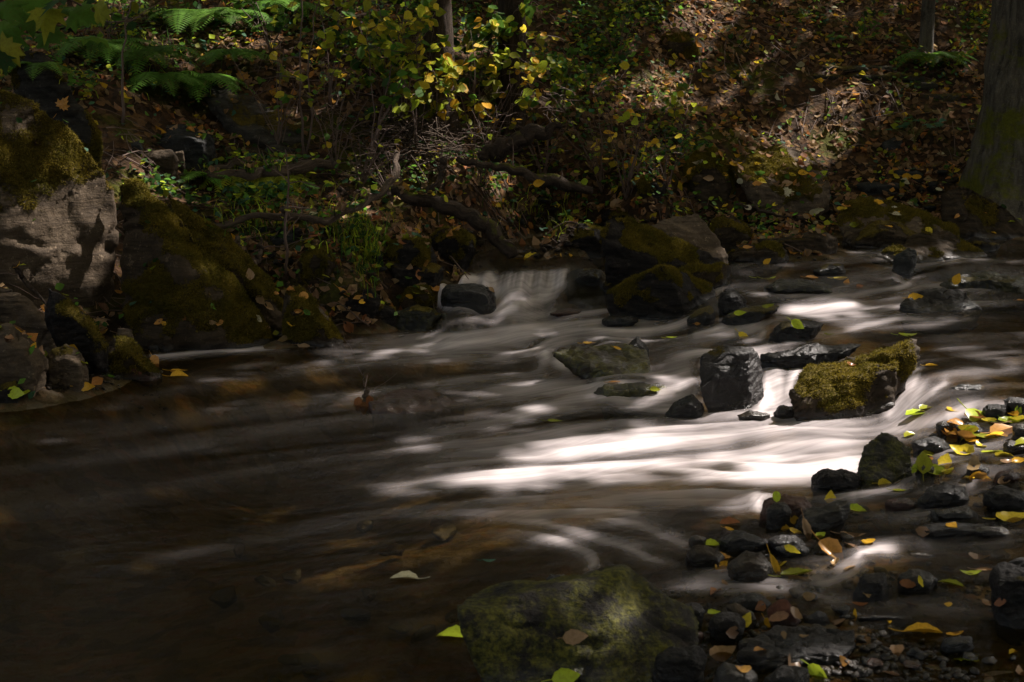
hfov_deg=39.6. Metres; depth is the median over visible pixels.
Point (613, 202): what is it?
fallen leaf
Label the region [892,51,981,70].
fern
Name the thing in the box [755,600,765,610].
fallen leaf
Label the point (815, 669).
fallen leaf
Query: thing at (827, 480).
rock
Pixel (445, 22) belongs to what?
tree
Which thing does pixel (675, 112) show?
shrub
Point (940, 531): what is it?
stone
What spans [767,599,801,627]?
stone
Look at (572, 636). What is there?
fallen leaf
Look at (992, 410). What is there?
stone
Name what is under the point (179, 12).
fern
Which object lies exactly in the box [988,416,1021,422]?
fallen leaf
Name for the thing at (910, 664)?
pebble
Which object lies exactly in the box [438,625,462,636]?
fallen leaf
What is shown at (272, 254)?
pebble
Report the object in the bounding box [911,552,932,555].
pebble
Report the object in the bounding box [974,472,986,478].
fallen leaf
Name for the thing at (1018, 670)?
fallen leaf
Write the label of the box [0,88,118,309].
boulder
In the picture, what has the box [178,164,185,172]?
stone
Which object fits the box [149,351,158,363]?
fallen leaf
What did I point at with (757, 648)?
fallen leaf
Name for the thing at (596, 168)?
shrub
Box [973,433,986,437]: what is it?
fallen leaf
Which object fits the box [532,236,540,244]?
fallen leaf
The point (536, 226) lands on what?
pebble
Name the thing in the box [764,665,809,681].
stone
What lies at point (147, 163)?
pebble
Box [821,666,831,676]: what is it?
pebble
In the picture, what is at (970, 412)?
fallen leaf
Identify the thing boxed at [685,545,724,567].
stone
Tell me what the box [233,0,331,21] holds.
fern
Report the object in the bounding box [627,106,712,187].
shrub
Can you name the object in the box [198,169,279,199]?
fern
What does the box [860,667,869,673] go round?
pebble
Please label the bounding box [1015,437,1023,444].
fallen leaf
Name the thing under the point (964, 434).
fallen leaf
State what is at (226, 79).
fern
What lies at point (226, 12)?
fern
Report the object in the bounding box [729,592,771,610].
stone
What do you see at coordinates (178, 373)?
fallen leaf
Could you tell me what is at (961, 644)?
stone
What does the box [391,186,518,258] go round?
mossy root
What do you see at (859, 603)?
fallen leaf
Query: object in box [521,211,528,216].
pebble
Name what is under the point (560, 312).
stone
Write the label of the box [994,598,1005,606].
fallen leaf
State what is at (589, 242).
rock
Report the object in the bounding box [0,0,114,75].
maple branch
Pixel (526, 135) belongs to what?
fallen log
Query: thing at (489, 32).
shrub
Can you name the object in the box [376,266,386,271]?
pebble
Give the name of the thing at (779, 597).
pebble
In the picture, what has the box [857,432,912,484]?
rock
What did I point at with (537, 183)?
fallen leaf
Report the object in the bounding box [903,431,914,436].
fallen leaf
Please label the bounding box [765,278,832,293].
rock
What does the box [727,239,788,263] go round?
rock
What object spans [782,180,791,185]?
fallen leaf
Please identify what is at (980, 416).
fallen leaf
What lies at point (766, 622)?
fallen leaf
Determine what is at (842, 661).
fallen leaf
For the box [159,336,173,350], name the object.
stone
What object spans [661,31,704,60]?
rock
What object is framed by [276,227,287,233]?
pebble
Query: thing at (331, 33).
shrub
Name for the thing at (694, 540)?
stone
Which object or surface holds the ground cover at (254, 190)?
on the ground at (794, 94)
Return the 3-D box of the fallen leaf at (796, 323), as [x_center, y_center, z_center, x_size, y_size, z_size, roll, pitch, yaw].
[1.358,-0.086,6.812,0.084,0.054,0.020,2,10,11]
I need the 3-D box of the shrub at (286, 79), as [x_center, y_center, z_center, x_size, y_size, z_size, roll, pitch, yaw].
[-1.523,-1.630,9.420,0.589,0.791,0.418,-5,11,-24]
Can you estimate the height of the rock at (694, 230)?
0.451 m
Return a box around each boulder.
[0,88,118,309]
[0,323,48,396]
[9,50,103,168]
[118,177,274,350]
[158,124,216,170]
[167,195,283,337]
[201,82,305,152]
[282,284,343,346]
[457,564,698,681]
[699,346,763,412]
[760,343,860,367]
[789,337,919,420]
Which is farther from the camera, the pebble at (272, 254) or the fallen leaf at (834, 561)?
the pebble at (272, 254)
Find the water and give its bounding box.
[0,236,1023,681]
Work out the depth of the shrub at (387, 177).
9.16 m
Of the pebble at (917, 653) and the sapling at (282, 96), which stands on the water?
the pebble at (917, 653)
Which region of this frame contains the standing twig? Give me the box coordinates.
[343,333,396,406]
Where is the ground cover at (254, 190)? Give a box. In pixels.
[0,0,1021,398]
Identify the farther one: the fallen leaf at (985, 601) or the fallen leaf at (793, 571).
the fallen leaf at (793, 571)
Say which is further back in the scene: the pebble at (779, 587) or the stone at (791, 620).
the pebble at (779, 587)
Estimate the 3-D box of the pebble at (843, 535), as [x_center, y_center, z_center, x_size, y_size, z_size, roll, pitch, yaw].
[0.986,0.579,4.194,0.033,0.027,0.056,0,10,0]
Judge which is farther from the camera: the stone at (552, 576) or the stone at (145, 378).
the stone at (145, 378)
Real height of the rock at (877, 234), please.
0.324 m
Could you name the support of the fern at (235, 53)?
on the ground at (794, 94)
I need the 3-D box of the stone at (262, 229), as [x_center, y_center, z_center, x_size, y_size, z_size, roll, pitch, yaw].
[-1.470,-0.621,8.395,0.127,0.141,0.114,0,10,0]
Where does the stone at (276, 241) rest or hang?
on the ground at (794, 94)
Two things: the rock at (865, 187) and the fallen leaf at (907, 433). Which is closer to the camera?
the fallen leaf at (907, 433)
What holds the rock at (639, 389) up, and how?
on the ground at (794, 94)
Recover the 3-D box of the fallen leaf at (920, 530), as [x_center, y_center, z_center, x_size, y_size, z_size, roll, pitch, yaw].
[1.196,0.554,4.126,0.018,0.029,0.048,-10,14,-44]
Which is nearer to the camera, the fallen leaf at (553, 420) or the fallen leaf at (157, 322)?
the fallen leaf at (553, 420)
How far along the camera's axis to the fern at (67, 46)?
9.42 m
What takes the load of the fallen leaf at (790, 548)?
on the water
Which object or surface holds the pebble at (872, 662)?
on the gravel
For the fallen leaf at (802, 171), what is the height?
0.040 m
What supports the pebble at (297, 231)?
on the ground at (794, 94)
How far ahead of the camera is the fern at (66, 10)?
10.15 m
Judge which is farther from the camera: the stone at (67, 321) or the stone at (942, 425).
the stone at (67, 321)
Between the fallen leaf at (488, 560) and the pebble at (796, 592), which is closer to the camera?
the pebble at (796, 592)
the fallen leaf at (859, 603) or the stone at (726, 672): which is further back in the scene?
the fallen leaf at (859, 603)
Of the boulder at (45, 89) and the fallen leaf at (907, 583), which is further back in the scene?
the boulder at (45, 89)
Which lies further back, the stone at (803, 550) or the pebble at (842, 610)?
the stone at (803, 550)
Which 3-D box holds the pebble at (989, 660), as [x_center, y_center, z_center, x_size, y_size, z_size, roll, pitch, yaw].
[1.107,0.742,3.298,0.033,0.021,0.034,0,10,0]
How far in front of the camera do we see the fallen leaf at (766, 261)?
8.81 m
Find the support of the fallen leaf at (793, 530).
on the water
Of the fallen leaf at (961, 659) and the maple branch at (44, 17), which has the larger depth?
the maple branch at (44, 17)
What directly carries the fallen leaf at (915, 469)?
on the water
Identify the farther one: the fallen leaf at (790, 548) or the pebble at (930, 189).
the pebble at (930, 189)
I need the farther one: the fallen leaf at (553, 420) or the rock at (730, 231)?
the rock at (730, 231)
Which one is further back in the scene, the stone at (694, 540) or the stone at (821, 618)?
the stone at (694, 540)
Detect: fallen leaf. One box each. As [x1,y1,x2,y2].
[0,386,23,398]
[53,96,68,117]
[82,382,94,390]
[94,301,108,324]
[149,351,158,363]
[154,318,162,324]
[164,370,187,375]
[236,70,249,80]
[246,268,254,279]
[256,295,264,303]
[260,300,273,309]
[291,343,309,346]
[296,291,308,297]
[391,571,429,578]
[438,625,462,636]
[476,559,494,561]
[524,252,535,257]
[530,179,544,186]
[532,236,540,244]
[541,668,579,681]
[542,419,561,421]
[558,629,587,644]
[606,199,622,208]
[649,386,660,390]
[703,175,713,180]
[706,538,718,544]
[707,609,720,613]
[709,645,735,655]
[710,587,721,594]
[715,561,727,567]
[720,517,739,523]
[726,626,738,638]
[734,310,745,315]
[736,178,742,183]
[736,665,751,671]
[738,331,747,336]
[742,612,751,626]
[754,646,765,650]
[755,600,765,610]
[756,304,773,307]
[761,613,769,627]
[763,258,770,263]
[766,544,779,572]
[768,567,812,576]
[768,611,788,621]
[772,491,780,501]
[775,187,793,196]
[781,631,786,638]
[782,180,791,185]
[784,544,799,552]
[787,317,803,328]
[788,654,800,666]
[790,515,797,523]
[790,527,800,532]
[791,606,802,618]
[793,170,807,174]
[801,508,811,533]
[801,659,827,678]
[803,592,814,600]
[809,209,819,214]
[811,530,841,554]
[815,532,825,535]
[825,490,835,499]
[830,531,865,536]
[830,557,838,565]
[831,618,844,625]
[839,655,848,665]
[845,602,866,605]
[850,503,864,510]
[861,538,875,543]
[878,478,890,484]
[883,671,898,674]
[888,622,941,632]
[890,645,903,652]
[891,333,916,335]
[899,579,915,587]
[902,173,911,178]
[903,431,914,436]
[905,409,923,414]
[908,293,922,299]
[911,463,917,472]
[911,464,943,474]
[912,174,921,178]
[913,404,929,408]
[916,451,932,480]
[916,526,929,536]
[918,576,922,586]
[920,363,935,365]
[924,450,933,455]
[938,453,951,464]
[938,579,963,585]
[942,467,953,473]
[944,167,959,172]
[944,428,956,434]
[946,522,956,527]
[946,630,963,634]
[947,418,963,424]
[949,443,974,454]
[952,273,960,283]
[954,658,978,661]
[957,398,982,421]
[957,430,975,438]
[958,425,978,431]
[960,570,981,574]
[964,410,985,418]
[965,438,978,441]
[967,455,979,469]
[969,471,989,479]
[969,552,989,558]
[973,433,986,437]
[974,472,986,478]
[980,423,1011,432]
[981,417,996,421]
[982,511,1023,520]
[982,599,990,605]
[984,431,1003,436]
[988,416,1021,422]
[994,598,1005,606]
[995,451,1012,455]
[997,476,1009,483]
[1000,459,1011,462]
[1006,457,1023,463]
[1008,410,1018,415]
[1010,415,1023,419]
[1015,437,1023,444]
[1015,665,1022,673]
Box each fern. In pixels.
[0,61,81,83]
[17,6,114,25]
[48,36,169,67]
[95,45,206,74]
[124,7,244,33]
[126,70,219,98]
[176,73,254,103]
[178,171,232,189]
[185,7,281,37]
[193,48,284,70]
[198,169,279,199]
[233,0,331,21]
[239,175,313,199]
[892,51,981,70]
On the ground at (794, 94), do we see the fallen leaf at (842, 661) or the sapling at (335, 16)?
the sapling at (335, 16)
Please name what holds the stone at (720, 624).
on the ground at (794, 94)
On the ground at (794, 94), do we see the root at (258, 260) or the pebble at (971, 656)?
the root at (258, 260)
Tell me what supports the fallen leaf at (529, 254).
on the water
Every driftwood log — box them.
[182,137,286,179]
[206,152,338,181]
[212,150,399,228]
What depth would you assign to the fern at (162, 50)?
9.53 m
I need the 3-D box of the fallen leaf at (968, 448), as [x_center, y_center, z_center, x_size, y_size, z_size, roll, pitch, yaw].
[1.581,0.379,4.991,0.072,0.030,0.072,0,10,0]
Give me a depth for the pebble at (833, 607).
3.60 m
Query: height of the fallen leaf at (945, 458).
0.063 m
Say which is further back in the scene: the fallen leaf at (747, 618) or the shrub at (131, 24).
the shrub at (131, 24)
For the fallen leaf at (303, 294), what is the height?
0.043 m
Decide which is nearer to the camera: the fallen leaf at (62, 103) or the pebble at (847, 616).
the pebble at (847, 616)
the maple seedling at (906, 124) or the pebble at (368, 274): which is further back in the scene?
the maple seedling at (906, 124)
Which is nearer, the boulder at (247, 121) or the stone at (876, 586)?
the stone at (876, 586)
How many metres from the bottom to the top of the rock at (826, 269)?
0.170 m
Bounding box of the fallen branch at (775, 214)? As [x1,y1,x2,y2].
[735,195,805,220]
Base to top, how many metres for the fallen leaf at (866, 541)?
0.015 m
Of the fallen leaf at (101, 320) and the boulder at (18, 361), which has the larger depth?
the fallen leaf at (101, 320)
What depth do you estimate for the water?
4.75 m
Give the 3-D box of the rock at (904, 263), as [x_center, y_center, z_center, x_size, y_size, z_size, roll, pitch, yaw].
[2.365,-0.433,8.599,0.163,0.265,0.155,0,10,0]
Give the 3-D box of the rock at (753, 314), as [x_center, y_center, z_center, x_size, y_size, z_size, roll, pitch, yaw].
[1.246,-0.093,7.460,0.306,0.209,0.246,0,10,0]
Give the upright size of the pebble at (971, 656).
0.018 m
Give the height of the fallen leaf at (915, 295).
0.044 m
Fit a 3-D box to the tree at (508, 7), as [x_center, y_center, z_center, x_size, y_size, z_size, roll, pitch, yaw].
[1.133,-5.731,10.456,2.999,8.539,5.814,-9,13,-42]
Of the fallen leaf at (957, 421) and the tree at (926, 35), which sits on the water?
the fallen leaf at (957, 421)
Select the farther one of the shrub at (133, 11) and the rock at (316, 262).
the shrub at (133, 11)
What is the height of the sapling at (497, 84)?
1.016 m
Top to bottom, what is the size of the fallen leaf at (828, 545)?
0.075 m
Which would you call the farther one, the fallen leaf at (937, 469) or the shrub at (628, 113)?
the shrub at (628, 113)
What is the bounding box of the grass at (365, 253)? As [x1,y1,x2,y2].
[59,15,611,298]
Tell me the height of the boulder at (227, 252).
0.958 m
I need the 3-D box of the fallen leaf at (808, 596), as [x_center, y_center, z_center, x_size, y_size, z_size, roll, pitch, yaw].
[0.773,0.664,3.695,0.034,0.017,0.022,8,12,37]
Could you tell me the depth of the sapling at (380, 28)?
9.56 m
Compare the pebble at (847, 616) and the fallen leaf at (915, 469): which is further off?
the fallen leaf at (915, 469)
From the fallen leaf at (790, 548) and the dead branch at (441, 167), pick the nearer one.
the fallen leaf at (790, 548)
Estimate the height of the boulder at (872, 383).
0.440 m
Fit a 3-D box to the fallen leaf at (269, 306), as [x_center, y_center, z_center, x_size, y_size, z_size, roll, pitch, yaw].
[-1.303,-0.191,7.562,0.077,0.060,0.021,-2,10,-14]
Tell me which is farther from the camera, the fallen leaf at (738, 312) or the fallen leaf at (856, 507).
the fallen leaf at (738, 312)
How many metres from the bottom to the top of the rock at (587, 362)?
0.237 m
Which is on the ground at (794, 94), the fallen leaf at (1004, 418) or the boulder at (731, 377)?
the boulder at (731, 377)
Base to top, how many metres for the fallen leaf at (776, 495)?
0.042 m
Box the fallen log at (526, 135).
[477,122,562,161]
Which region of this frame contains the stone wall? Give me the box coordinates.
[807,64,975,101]
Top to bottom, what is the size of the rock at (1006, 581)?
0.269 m
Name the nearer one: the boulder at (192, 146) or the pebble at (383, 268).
the pebble at (383, 268)
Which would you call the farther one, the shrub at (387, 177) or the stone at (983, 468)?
the shrub at (387, 177)
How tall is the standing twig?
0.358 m
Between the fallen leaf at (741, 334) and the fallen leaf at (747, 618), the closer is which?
the fallen leaf at (747, 618)
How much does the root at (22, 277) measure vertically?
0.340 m
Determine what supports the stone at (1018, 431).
on the ground at (794, 94)
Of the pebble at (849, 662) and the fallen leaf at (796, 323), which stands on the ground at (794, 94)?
the pebble at (849, 662)
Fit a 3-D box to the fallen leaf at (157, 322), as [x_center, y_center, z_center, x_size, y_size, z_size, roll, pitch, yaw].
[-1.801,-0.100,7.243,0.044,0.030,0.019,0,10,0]
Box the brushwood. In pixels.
[316,79,557,188]
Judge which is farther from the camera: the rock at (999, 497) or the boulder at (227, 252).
the boulder at (227, 252)
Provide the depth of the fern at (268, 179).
8.87 m
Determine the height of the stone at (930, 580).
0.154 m
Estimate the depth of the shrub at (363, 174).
9.19 m
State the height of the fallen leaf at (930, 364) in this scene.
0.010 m
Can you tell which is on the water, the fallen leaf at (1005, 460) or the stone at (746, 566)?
the fallen leaf at (1005, 460)
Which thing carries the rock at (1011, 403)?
on the ground at (794, 94)
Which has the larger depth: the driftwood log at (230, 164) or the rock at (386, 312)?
the driftwood log at (230, 164)
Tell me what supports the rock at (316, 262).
on the ground at (794, 94)
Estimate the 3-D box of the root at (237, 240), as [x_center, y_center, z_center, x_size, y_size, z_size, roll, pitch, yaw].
[-1.498,-0.512,7.939,0.161,0.200,0.212,0,10,0]
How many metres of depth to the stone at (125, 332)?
6.94 m
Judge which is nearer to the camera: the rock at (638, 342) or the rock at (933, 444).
the rock at (933, 444)
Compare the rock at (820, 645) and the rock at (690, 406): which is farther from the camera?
the rock at (690, 406)
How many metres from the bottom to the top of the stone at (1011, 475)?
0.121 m
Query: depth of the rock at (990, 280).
8.12 m
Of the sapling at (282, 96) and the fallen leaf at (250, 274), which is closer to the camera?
the fallen leaf at (250, 274)
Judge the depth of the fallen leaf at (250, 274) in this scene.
7.56 m
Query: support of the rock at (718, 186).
on the ground at (794, 94)
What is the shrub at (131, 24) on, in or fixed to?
on the ground at (794, 94)
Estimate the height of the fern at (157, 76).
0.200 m
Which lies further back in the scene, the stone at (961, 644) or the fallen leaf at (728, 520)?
the fallen leaf at (728, 520)
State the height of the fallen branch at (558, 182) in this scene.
0.357 m
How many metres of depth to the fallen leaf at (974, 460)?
4.66 m
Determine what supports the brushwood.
on the ground at (794, 94)
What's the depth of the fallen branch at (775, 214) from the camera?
9.49 m
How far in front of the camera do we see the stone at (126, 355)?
6.51 m
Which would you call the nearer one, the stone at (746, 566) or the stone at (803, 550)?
the stone at (746, 566)
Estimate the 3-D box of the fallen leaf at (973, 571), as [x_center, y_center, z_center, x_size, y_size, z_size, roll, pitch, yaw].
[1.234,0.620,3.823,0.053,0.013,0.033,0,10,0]
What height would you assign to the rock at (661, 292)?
0.467 m
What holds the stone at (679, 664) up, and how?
on the ground at (794, 94)
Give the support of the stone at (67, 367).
on the ground at (794, 94)
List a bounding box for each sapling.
[249,0,319,154]
[301,0,368,103]
[334,0,444,125]
[355,0,439,162]
[356,0,456,149]
[427,17,571,158]
[466,9,573,123]
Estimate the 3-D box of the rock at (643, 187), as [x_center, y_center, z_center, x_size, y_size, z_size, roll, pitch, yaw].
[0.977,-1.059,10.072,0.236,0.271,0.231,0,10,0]
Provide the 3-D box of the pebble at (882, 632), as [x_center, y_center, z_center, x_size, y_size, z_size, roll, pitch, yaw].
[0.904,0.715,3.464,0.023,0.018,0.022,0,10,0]
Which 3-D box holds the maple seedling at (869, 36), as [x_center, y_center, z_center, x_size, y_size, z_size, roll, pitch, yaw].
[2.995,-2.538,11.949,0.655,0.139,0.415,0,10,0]
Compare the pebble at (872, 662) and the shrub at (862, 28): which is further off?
the shrub at (862, 28)
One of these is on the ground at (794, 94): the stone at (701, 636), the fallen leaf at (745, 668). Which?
the stone at (701, 636)
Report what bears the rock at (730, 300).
on the ground at (794, 94)
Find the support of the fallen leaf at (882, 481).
on the water
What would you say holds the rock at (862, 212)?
on the ground at (794, 94)
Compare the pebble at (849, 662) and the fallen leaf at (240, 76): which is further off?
the fallen leaf at (240, 76)
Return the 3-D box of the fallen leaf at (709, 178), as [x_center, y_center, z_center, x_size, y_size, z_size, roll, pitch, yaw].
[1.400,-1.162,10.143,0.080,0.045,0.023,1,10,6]
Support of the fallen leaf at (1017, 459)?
on the fallen leaf at (1005, 460)
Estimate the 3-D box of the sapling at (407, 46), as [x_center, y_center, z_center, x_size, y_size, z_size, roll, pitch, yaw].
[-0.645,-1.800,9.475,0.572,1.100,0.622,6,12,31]
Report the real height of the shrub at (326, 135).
0.796 m
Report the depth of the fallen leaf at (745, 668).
3.13 m
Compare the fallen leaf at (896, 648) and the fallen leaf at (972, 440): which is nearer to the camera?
the fallen leaf at (896, 648)
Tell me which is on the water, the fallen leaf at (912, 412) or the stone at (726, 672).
the fallen leaf at (912, 412)
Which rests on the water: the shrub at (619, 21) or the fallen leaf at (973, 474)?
the fallen leaf at (973, 474)
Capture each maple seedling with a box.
[277,178,298,191]
[303,180,333,200]
[826,31,904,46]
[885,116,942,143]
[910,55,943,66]
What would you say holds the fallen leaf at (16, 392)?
on the ground at (794, 94)
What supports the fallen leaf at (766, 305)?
on the rock at (753, 314)
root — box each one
[0,264,46,307]
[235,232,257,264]
[239,236,271,264]
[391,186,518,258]
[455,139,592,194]
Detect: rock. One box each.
[299,245,337,288]
[344,289,382,318]
[368,388,463,413]
[377,304,397,327]
[385,236,436,267]
[386,258,444,289]
[396,305,447,330]
[398,283,435,309]
[430,225,476,271]
[441,283,495,314]
[553,342,650,378]
[570,222,604,258]
[570,268,602,286]
[594,382,665,396]
[599,280,614,293]
[600,215,730,285]
[606,264,715,319]
[628,336,648,351]
[633,173,666,199]
[651,213,728,263]
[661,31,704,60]
[665,394,704,418]
[679,261,726,288]
[682,145,736,206]
[687,305,714,325]
[708,214,755,252]
[718,288,746,314]
[721,305,778,325]
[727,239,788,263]
[730,143,830,218]
[736,625,855,669]
[757,231,837,253]
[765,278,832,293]
[769,319,822,341]
[811,468,860,491]
[813,263,845,275]
[837,195,959,242]
[845,220,916,247]
[856,180,899,195]
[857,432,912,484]
[873,227,986,262]
[882,137,902,150]
[892,169,923,181]
[892,248,916,277]
[899,287,981,312]
[912,436,950,454]
[916,483,969,508]
[939,270,1023,292]
[941,184,1023,239]
[966,236,999,252]
[982,485,1023,509]
[988,557,1023,628]
[1003,440,1023,453]
[1004,397,1023,411]
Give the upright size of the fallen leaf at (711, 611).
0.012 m
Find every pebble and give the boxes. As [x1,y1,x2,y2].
[144,161,152,165]
[267,252,275,257]
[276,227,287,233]
[292,227,303,236]
[365,271,376,277]
[371,254,382,261]
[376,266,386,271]
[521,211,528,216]
[534,224,542,228]
[722,528,731,533]
[776,585,783,589]
[776,595,784,599]
[789,587,803,597]
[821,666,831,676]
[831,604,837,612]
[836,605,849,614]
[839,614,850,619]
[840,532,852,538]
[844,658,852,666]
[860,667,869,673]
[861,658,869,665]
[866,658,882,666]
[878,630,887,635]
[903,660,919,667]
[906,647,928,660]
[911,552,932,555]
[926,186,938,192]
[963,652,977,660]
[981,656,996,663]
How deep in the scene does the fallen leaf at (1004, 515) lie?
4.26 m
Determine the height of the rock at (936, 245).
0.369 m
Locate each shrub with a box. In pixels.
[74,0,141,38]
[81,0,170,125]
[227,0,309,51]
[231,34,330,143]
[271,149,320,274]
[296,54,382,172]
[324,0,420,95]
[334,106,418,187]
[345,134,413,202]
[419,35,471,132]
[430,82,542,187]
[453,0,535,100]
[492,98,579,173]
[542,39,635,111]
[543,86,621,192]
[577,0,682,60]
[581,61,681,199]
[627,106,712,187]
[662,82,705,137]
[836,0,906,41]
[939,0,991,24]
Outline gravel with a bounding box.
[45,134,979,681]
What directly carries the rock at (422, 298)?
on the ground at (794, 94)
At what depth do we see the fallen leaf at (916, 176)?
10.85 m
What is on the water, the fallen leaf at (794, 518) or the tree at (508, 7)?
the fallen leaf at (794, 518)
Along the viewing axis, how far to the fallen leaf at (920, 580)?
3.71 m
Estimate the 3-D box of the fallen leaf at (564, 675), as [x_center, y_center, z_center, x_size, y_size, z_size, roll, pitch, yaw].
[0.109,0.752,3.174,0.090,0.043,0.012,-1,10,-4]
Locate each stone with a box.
[0,287,56,352]
[0,380,24,402]
[44,288,108,374]
[46,344,88,391]
[105,335,161,380]
[117,328,133,337]
[125,369,157,380]
[131,141,142,152]
[144,149,178,184]
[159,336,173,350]
[174,151,184,167]
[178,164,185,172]
[248,146,265,159]
[254,224,267,233]
[268,231,297,245]
[546,574,564,579]
[550,308,580,316]
[602,315,637,326]
[652,645,706,681]
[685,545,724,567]
[685,602,704,626]
[688,535,706,546]
[698,632,703,639]
[708,612,745,640]
[713,662,757,681]
[718,530,768,551]
[726,550,771,581]
[726,603,756,627]
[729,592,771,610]
[737,410,769,420]
[738,638,750,649]
[759,494,811,522]
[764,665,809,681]
[766,502,791,529]
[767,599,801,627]
[768,535,805,550]
[773,405,793,418]
[775,544,809,557]
[793,500,849,531]
[804,610,829,625]
[853,572,889,601]
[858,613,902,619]
[884,497,916,511]
[897,569,937,592]
[915,465,933,478]
[917,521,983,538]
[930,506,976,520]
[936,421,958,434]
[940,635,973,653]
[951,384,981,389]
[957,422,982,438]
[966,463,989,475]
[973,525,1008,537]
[982,404,1006,417]
[993,470,1019,482]
[1011,424,1023,439]
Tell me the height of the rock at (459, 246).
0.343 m
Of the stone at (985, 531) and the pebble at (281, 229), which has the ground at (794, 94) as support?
the stone at (985, 531)
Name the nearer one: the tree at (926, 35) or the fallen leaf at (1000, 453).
the fallen leaf at (1000, 453)
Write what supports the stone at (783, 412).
in the water
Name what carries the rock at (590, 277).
in the water
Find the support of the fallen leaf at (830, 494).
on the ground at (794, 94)
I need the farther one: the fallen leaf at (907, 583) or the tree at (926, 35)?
the tree at (926, 35)
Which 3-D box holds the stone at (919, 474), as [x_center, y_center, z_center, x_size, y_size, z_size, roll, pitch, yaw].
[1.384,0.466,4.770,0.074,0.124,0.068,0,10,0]
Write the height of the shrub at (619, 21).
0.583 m
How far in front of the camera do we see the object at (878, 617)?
3.56 m
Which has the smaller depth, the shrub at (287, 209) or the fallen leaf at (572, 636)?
the fallen leaf at (572, 636)
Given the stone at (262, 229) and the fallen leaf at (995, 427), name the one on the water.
the fallen leaf at (995, 427)
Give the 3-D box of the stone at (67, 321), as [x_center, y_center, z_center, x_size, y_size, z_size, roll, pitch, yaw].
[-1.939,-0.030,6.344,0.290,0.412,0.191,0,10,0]
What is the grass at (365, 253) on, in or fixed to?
on the ground at (794, 94)
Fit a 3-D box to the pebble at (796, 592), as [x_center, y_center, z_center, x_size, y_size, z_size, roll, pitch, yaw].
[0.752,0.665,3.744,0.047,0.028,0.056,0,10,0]
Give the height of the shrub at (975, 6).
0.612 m
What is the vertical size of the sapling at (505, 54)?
0.979 m
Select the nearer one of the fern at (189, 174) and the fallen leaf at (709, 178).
the fern at (189, 174)
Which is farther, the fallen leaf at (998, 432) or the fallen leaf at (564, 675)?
the fallen leaf at (998, 432)
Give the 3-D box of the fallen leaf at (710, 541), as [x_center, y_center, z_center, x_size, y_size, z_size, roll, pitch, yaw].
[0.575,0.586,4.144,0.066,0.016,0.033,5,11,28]
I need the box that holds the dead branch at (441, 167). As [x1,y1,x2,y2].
[420,144,448,193]
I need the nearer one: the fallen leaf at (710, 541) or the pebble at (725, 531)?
the fallen leaf at (710, 541)
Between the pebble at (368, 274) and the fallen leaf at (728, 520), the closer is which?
the fallen leaf at (728, 520)
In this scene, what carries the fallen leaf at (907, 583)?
on the water
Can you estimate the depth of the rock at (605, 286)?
8.32 m
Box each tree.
[418,0,462,144]
[495,0,528,150]
[918,0,934,52]
[958,0,1023,225]
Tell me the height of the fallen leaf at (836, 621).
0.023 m
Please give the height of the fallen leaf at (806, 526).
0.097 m
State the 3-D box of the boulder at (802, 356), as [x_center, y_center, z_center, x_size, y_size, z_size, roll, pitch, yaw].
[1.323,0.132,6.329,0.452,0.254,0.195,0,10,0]
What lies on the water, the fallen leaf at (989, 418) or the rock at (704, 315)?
the fallen leaf at (989, 418)
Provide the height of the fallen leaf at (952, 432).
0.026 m
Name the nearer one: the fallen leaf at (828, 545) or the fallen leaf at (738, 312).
the fallen leaf at (828, 545)
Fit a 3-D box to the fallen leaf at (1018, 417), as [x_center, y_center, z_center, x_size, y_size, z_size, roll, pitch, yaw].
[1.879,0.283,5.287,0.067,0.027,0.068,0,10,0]
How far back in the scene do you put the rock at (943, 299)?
7.59 m
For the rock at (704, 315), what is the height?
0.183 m
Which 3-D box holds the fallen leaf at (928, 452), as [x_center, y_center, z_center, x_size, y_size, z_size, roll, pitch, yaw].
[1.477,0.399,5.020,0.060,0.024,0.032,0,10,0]
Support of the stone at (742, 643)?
on the ground at (794, 94)
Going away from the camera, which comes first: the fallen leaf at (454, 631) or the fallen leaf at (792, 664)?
the fallen leaf at (792, 664)
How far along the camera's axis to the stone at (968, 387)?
5.72 m
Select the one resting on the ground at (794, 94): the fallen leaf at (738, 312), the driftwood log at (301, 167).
the driftwood log at (301, 167)
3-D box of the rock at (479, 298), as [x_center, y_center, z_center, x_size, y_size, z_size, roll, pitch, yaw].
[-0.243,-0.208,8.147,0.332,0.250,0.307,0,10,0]
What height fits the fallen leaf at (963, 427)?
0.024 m
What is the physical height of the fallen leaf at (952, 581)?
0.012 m
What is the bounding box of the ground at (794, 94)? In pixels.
[0,0,1023,681]
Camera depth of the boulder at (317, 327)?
7.35 m
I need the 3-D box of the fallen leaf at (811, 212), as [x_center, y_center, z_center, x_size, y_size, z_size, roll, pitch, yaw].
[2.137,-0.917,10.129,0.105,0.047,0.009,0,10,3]
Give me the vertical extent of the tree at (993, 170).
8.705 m
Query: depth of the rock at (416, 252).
8.31 m
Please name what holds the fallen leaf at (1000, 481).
on the stone at (1011, 475)
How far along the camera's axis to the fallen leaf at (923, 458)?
4.74 m

